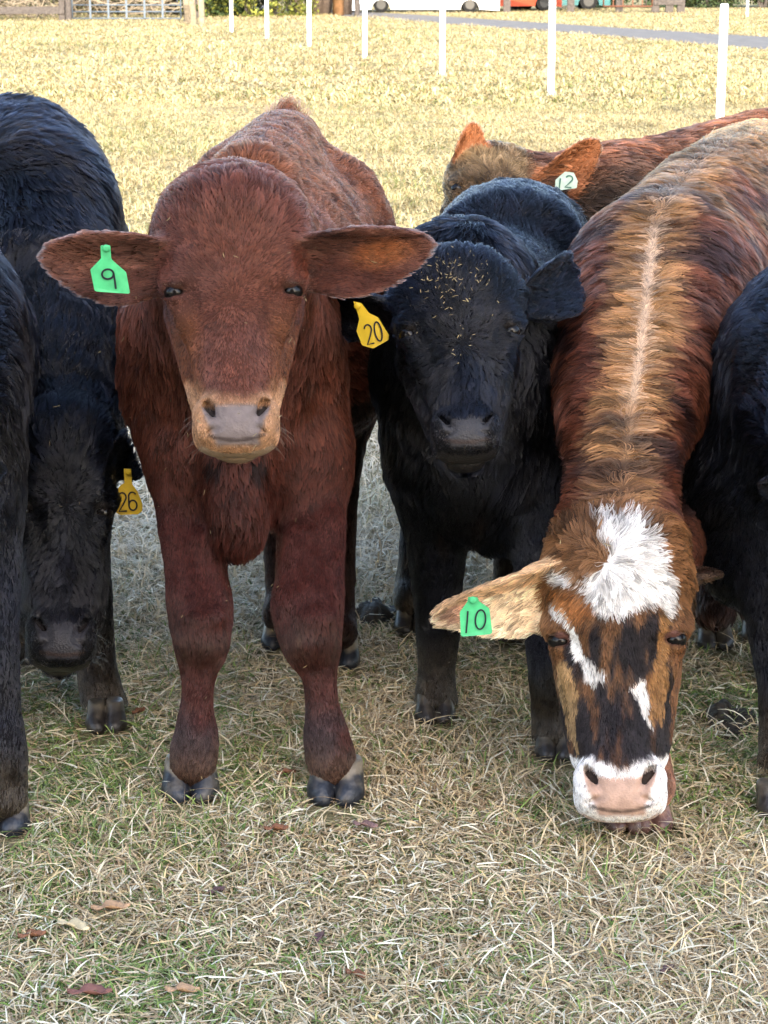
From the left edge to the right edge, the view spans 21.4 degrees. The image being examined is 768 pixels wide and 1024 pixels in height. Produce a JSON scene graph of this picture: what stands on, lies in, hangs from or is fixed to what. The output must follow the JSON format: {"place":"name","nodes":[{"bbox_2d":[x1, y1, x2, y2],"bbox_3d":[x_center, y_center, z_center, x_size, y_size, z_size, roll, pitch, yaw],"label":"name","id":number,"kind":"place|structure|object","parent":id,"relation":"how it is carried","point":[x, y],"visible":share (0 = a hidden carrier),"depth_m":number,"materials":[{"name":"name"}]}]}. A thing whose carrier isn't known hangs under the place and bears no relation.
{"place":"outdoors","nodes":[
{"label":"outdoors","id":0,"kind":"place"},
{"bbox_2d":[0,0,767,1023],"bbox_3d":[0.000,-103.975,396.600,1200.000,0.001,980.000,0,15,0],"label":"ground","id":1,"kind":"structure","parent":0,"point":[508,644],"depth_m":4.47,"materials":[{"name":"beige plant"}]},
{"bbox_2d":[0,0,21,14],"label":"bush","id":2,"kind":"object","parent":1,"relation":"on","point":[9,5],"visible":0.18,"depth_m":69.34,"materials":[{"name":"green plant"}]},
{"bbox_2d":[0,250,42,837],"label":"calf","id":3,"kind":"object","parent":1,"relation":"on","point":[20,353],"visible":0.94,"depth_m":3.66},
{"bbox_2d":[1,0,45,14],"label":"bush","id":4,"kind":"object","parent":1,"relation":"on","point":[29,5],"visible":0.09,"depth_m":70.33,"materials":[{"name":"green plant"}]},
{"bbox_2d":[17,929,45,937],"bbox_3d":[-0.559,0.669,3.232,0.045,0.012,0.018,-6,16,-20],"label":"dead leaf","id":5,"kind":"object","parent":1,"relation":"on","point":[37,933],"visible":1,"depth_m":3.23,"materials":[{"name":"brown plant"}]},
{"bbox_2d":[0,0,64,20],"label":"board fence","id":6,"kind":"object","parent":1,"relation":"on","point":[60,10],"visible":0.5,"depth_m":62.11,"materials":[{"name":"brown wood"}]},
{"bbox_2d":[64,0,71,20],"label":"gate post","id":7,"kind":"object","parent":1,"relation":"on","point":[68,8],"visible":0.8,"depth_m":62.07,"materials":[{"name":"brown wood"}]},
{"bbox_2d":[40,0,96,14],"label":"bush","id":8,"kind":"object","parent":1,"relation":"on","point":[77,7],"visible":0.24,"depth_m":69.70,"materials":[{"name":"brown plant"}]},
{"bbox_2d":[0,91,143,734],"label":"calf","id":9,"kind":"object","parent":1,"relation":"on","point":[57,177],"visible":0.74,"depth_m":4.08},
{"bbox_2d":[57,918,89,930],"bbox_3d":[-0.497,0.660,3.263,0.064,0.014,0.026,7,16,24],"label":"dead leaf","id":10,"kind":"object","parent":1,"relation":"on","point":[76,923],"visible":1,"depth_m":3.26,"materials":[{"name":"plant"}]},
{"bbox_2d":[67,983,112,994],"bbox_3d":[-0.441,0.717,3.050,0.068,0.014,0.028,0,15,0],"label":"dead leaf","id":11,"kind":"object","parent":1,"relation":"on","point":[89,988],"visible":1,"depth_m":3.05,"materials":[{"name":"pink plant"}]},
{"bbox_2d":[0,0,182,18],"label":"brush pile","id":12,"kind":"object","parent":1,"relation":"on","point":[120,8],"visible":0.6,"depth_m":64.90,"materials":[{"name":"plant"}]},
{"bbox_2d":[82,0,123,14],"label":"bush","id":13,"kind":"object","parent":1,"relation":"on","point":[102,7],"visible":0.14,"depth_m":70.80,"materials":[{"name":"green plant"}]},
{"bbox_2d":[91,899,129,909],"bbox_3d":[-0.446,0.643,3.326,0.064,0.014,0.028,0,15,0],"label":"dead leaf","id":14,"kind":"object","parent":1,"relation":"on","point":[110,904],"visible":1,"depth_m":3.33,"materials":[{"name":"plant"}]},
{"bbox_2d":[71,0,181,18],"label":"farm gate","id":15,"kind":"structure","parent":1,"relation":"on","point":[125,5],"depth_m":62.69,"materials":[{"name":"metal"}]},
{"bbox_2d":[109,0,155,14],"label":"bush","id":16,"kind":"object","parent":1,"relation":"on","point":[117,13],"visible":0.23,"depth_m":70.00,"materials":[{"name":"brown plant"}]},
{"bbox_2d":[132,707,144,714],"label":"dead leaf","id":17,"kind":"object","parent":1,"relation":"on","point":[138,710],"visible":1,"depth_m":4.21,"materials":[{"name":"brown plant"}]},
{"bbox_2d":[156,0,183,14],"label":"bush","id":18,"kind":"object","parent":1,"relation":"on","point":[172,1],"visible":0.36,"depth_m":70.33,"materials":[{"name":"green plant"}]},
{"bbox_2d":[165,982,199,992],"bbox_3d":[-0.302,0.715,3.057,0.053,0.013,0.022,0,15,0],"label":"dead leaf","id":19,"kind":"object","parent":1,"relation":"on","point":[182,987],"visible":1,"depth_m":3.06,"materials":[{"name":"beige plant"}]},
{"bbox_2d":[183,0,189,22],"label":"gate post","id":20,"kind":"object","parent":1,"relation":"on","point":[186,11],"visible":0.55,"depth_m":59.33,"materials":[{"name":"brown wood"}]},
{"bbox_2d":[188,0,196,25],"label":"gate post","id":21,"kind":"object","parent":1,"relation":"on","point":[192,11],"visible":0.8,"depth_m":56.87,"materials":[{"name":"beige wood"}]},
{"bbox_2d":[197,0,204,25],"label":"gate post","id":22,"kind":"object","parent":1,"relation":"on","point":[201,13],"visible":0.83,"depth_m":56.40,"materials":[{"name":"brown wood"}]},
{"bbox_2d":[178,0,239,16],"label":"bush","id":23,"kind":"object","parent":1,"relation":"on","point":[213,5],"visible":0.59,"depth_m":66.98,"materials":[{"name":"green plant"}]},
{"bbox_2d":[208,886,224,893],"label":"dead leaf","id":24,"kind":"object","parent":1,"relation":"on","point":[219,888],"visible":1,"depth_m":3.39,"materials":[{"name":"plant"}]},
{"bbox_2d":[229,0,232,31],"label":"fence post","id":25,"kind":"object","parent":1,"relation":"on","point":[231,12],"visible":0.73,"depth_m":50.92,"materials":[{"name":"white plastic"}]},
{"bbox_2d":[36,89,437,807],"bbox_3d":[-0.250,-0.213,4.334,0.662,1.182,1.901,0,15,0],"label":"calf","id":26,"kind":"object","parent":1,"relation":"on","point":[232,277],"visible":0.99,"depth_m":3.77},
{"bbox_2d":[209,0,264,15],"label":"bush","id":27,"kind":"object","parent":1,"relation":"on","point":[257,6],"visible":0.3,"depth_m":68.33,"materials":[{"name":"green plant"}]},
{"bbox_2d":[221,0,253,16],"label":"bush","id":28,"kind":"object","parent":1,"relation":"on","point":[245,9],"visible":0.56,"depth_m":67.86,"materials":[{"name":"green plant"}]},
{"bbox_2d":[265,0,268,37],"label":"fence post","id":29,"kind":"object","parent":1,"relation":"on","point":[266,18],"visible":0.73,"depth_m":46.08,"materials":[{"name":"white plastic"}]},
{"bbox_2d":[264,823,287,829],"bbox_3d":[-0.192,0.562,3.633,0.044,0.012,0.019,0,15,0],"label":"dead leaf","id":30,"kind":"object","parent":1,"relation":"on","point":[276,826],"visible":1,"depth_m":3.63,"materials":[{"name":"brown plant"}]},
{"bbox_2d":[237,0,318,16],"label":"bush","id":31,"kind":"object","parent":1,"relation":"on","point":[274,4],"visible":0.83,"depth_m":67.71,"materials":[{"name":"green plant"}]},
{"bbox_2d":[276,768,295,774],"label":"dead leaf","id":32,"kind":"object","parent":1,"relation":"on","point":[287,770],"visible":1,"depth_m":3.89,"materials":[{"name":"brown plant"}]},
{"bbox_2d":[291,0,305,13],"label":"bush","id":33,"kind":"object","parent":1,"relation":"on","point":[296,11],"depth_m":70.71,"materials":[{"name":"green plant"}]},
{"bbox_2d":[258,0,354,10],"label":"bush","id":34,"kind":"object","parent":1,"relation":"on","point":[291,4],"visible":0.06,"depth_m":74.63,"materials":[{"name":"green plant"}]},
{"bbox_2d":[307,0,310,45],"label":"fence post","id":35,"kind":"object","parent":1,"relation":"on","point":[309,22],"visible":0.73,"depth_m":41.30,"materials":[{"name":"white plastic"}]},
{"bbox_2d":[311,0,322,14],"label":"bare tree","id":36,"kind":"object","parent":1,"relation":"on","point":[319,3],"depth_m":70.70,"materials":[{"name":"brown plant"}]},
{"bbox_2d":[314,930,324,943],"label":"dead leaf","id":37,"kind":"object","parent":1,"relation":"on","point":[319,935],"visible":0.98,"depth_m":3.22,"materials":[{"name":"plant"}]},
{"bbox_2d":[321,0,332,14],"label":"bare tree","id":38,"kind":"object","parent":1,"relation":"on","point":[326,8],"visible":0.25,"depth_m":70.71,"materials":[{"name":"brown plant"}]},
{"bbox_2d":[333,0,343,14],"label":"trunk","id":39,"kind":"object","parent":1,"relation":"on","point":[338,6],"depth_m":69.65,"materials":[{"name":"brown plant"}]},
{"bbox_2d":[344,0,352,14],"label":"bare tree","id":40,"kind":"object","parent":1,"relation":"on","point":[347,7],"depth_m":70.71,"materials":[{"name":"brown plant"}]},
{"bbox_2d":[345,968,367,977],"bbox_3d":[-0.042,0.703,3.106,0.038,0.012,0.015,9,17,30],"label":"dead leaf","id":41,"kind":"object","parent":1,"relation":"on","point":[358,970],"visible":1,"depth_m":3.11,"materials":[{"name":"brown plant"}]},
{"bbox_2d":[354,0,359,15],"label":"gate post","id":42,"kind":"object","parent":1,"relation":"on","point":[357,7],"visible":0.8,"depth_m":69.03,"materials":[{"name":"brown wood"}]},
{"bbox_2d":[362,0,366,57],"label":"fence post","id":43,"kind":"object","parent":1,"relation":"on","point":[364,28],"visible":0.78,"depth_m":35.83,"materials":[{"name":"white plastic"}]},
{"bbox_2d":[353,819,377,827],"bbox_3d":[-0.033,0.559,3.647,0.047,0.012,0.019,4,15,13],"label":"dead leaf","id":44,"kind":"object","parent":1,"relation":"on","point":[368,823],"visible":1,"depth_m":3.65,"materials":[{"name":"pink plant"}]},
{"bbox_2d":[355,597,395,630],"bbox_3d":[-0.025,0.228,4.873,0.148,0.053,0.178,10,18,33],"label":"dung pile","id":45,"kind":"object","parent":1,"relation":"on","point":[374,608],"visible":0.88,"depth_m":4.82,"materials":[{"name":"black"}]},
{"bbox_2d":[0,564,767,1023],"bbox_3d":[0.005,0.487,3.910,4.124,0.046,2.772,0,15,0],"label":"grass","id":46,"kind":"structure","parent":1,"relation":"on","point":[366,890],"depth_m":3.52,"materials":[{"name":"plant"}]},
{"bbox_2d":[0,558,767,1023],"bbox_3d":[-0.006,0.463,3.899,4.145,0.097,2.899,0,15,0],"label":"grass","id":47,"kind":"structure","parent":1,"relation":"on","point":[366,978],"depth_m":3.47,"materials":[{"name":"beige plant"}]},
{"bbox_2d":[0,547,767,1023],"bbox_3d":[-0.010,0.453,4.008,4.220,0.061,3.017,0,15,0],"label":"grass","id":48,"kind":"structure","parent":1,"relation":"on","point":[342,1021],"depth_m":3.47,"materials":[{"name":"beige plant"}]},
{"bbox_2d":[110,424,739,626],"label":"grass","id":49,"kind":"structure","parent":1,"relation":"on","point":[379,498],"depth_m":5.30,"materials":[{"name":"grey plant"}]},
{"bbox_2d":[352,0,499,12],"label":"parked car","id":50,"kind":"object","parent":1,"relation":"on","point":[380,6],"visible":0.96,"depth_m":74.27,"materials":[{"name":"white paint"}]},
{"bbox_2d":[439,0,445,74],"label":"fence post","id":51,"kind":"object","parent":1,"relation":"on","point":[442,37],"visible":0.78,"depth_m":29.95,"materials":[{"name":"white plastic"}]},
{"bbox_2d":[337,177,587,761],"bbox_3d":[0.204,-0.172,4.467,0.499,1.034,1.685,2,15,7],"label":"calf","id":52,"kind":"object","parent":1,"relation":"on","point":[456,333],"visible":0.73,"depth_m":3.98},
{"bbox_2d":[462,0,561,11],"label":"parked car","id":53,"kind":"object","parent":1,"relation":"on","point":[541,5],"visible":0.44,"depth_m":76.55,"materials":[{"name":"red paint"}]},
{"bbox_2d":[547,0,555,94],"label":"fence post","id":54,"kind":"object","parent":1,"relation":"on","point":[551,44],"visible":0.82,"depth_m":25.14,"materials":[{"name":"white plastic"}]},
{"bbox_2d":[511,0,609,9],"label":"parked car","id":55,"kind":"object","parent":1,"relation":"on","point":[585,4],"visible":0.48,"depth_m":78.79,"materials":[{"name":"teal paint"}]},
{"bbox_2d":[503,0,622,11],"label":"board fence","id":56,"kind":"object","parent":1,"relation":"on","point":[507,5],"depth_m":74.38,"materials":[{"name":"brown wood"}]},
{"bbox_2d":[429,117,767,834],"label":"calf","id":57,"kind":"object","parent":1,"relation":"on","point":[608,598],"visible":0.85,"depth_m":3.69},
{"bbox_2d":[439,107,767,221],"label":"calf","id":58,"kind":"object","parent":1,"relation":"on","point":[591,176],"visible":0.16,"depth_m":5.54},
{"bbox_2d":[596,0,615,7],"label":"bush","id":59,"kind":"object","parent":1,"relation":"on","point":[611,3],"visible":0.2,"depth_m":83.27,"materials":[{"name":"green plant"}]},
{"bbox_2d":[603,0,652,6],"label":"farm gate","id":60,"kind":"structure","parent":1,"relation":"on","point":[632,5],"depth_m":72.76,"materials":[{"name":"metal"}]},
{"bbox_2d":[634,0,676,7],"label":"bush","id":61,"kind":"object","parent":1,"relation":"on","point":[647,2],"visible":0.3,"depth_m":83.36,"materials":[{"name":"green plant"}]},
{"bbox_2d":[660,964,674,973],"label":"dead leaf","id":62,"kind":"object","parent":1,"relation":"on","point":[664,968],"visible":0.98,"depth_m":3.12,"materials":[{"name":"plant"}]},
{"bbox_2d":[651,0,684,12],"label":"board fence","id":63,"kind":"object","parent":1,"relation":"on","point":[669,4],"visible":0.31,"depth_m":73.57,"materials":[{"name":"brown wood"}]},
{"bbox_2d":[673,0,745,7],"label":"bush","id":64,"kind":"object","parent":1,"relation":"on","point":[692,3],"visible":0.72,"depth_m":84.11,"materials":[{"name":"green plant"}]},
{"bbox_2d":[716,4,728,117],"bbox_3d":[3.445,-4.549,20.751,0.088,1.220,0.100,0,15,0],"label":"fence post","id":65,"kind":"object","parent":1,"relation":"on","point":[722,59],"visible":0.89,"depth_m":20.71,"materials":[{"name":"white plastic"}]},
{"bbox_2d":[681,267,767,819],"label":"calf","id":66,"kind":"object","parent":1,"relation":"on","point":[725,484],"visible":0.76,"depth_m":3.87},
{"bbox_2d":[702,698,758,742],"bbox_3d":[0.709,0.420,4.193,0.131,0.032,0.211,7,16,24],"label":"dung pile","id":67,"kind":"object","parent":1,"relation":"on","point":[717,710],"visible":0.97,"depth_m":4.19,"materials":[{"name":"black"}]},
{"bbox_2d":[698,0,764,5],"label":"bush","id":68,"kind":"object","parent":1,"relation":"on","point":[755,1],"visible":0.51,"depth_m":84.91,"materials":[{"name":"green plant"}]},
{"bbox_2d":[746,0,748,15],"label":"fence post","id":69,"kind":"object","parent":1,"relation":"on","point":[747,7],"visible":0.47,"depth_m":67.68,"materials":[{"name":"white plastic"}]},
{"bbox_2d":[729,0,767,6],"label":"bush","id":70,"kind":"object","parent":1,"relation":"on","point":[760,4],"visible":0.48,"depth_m":84.37,"materials":[{"name":"green plant"}]},
{"bbox_2d":[0,6,767,103],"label":"field grass","id":71,"kind":"structure","parent":0,"point":[171,93],"depth_m":33.69,"materials":[{"name":"yellow plant"}]},
{"bbox_2d":[52,97,767,233],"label":"field grass","id":72,"kind":"structure","parent":0,"point":[202,144],"depth_m":19.41,"materials":[{"name":"yellow plant"}]},
{"bbox_2d":[177,0,767,48],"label":"road","id":73,"kind":"structure","parent":0,"point":[758,42],"depth_m":52.14,"materials":[{"name":"grey asphalt"}]}
]}

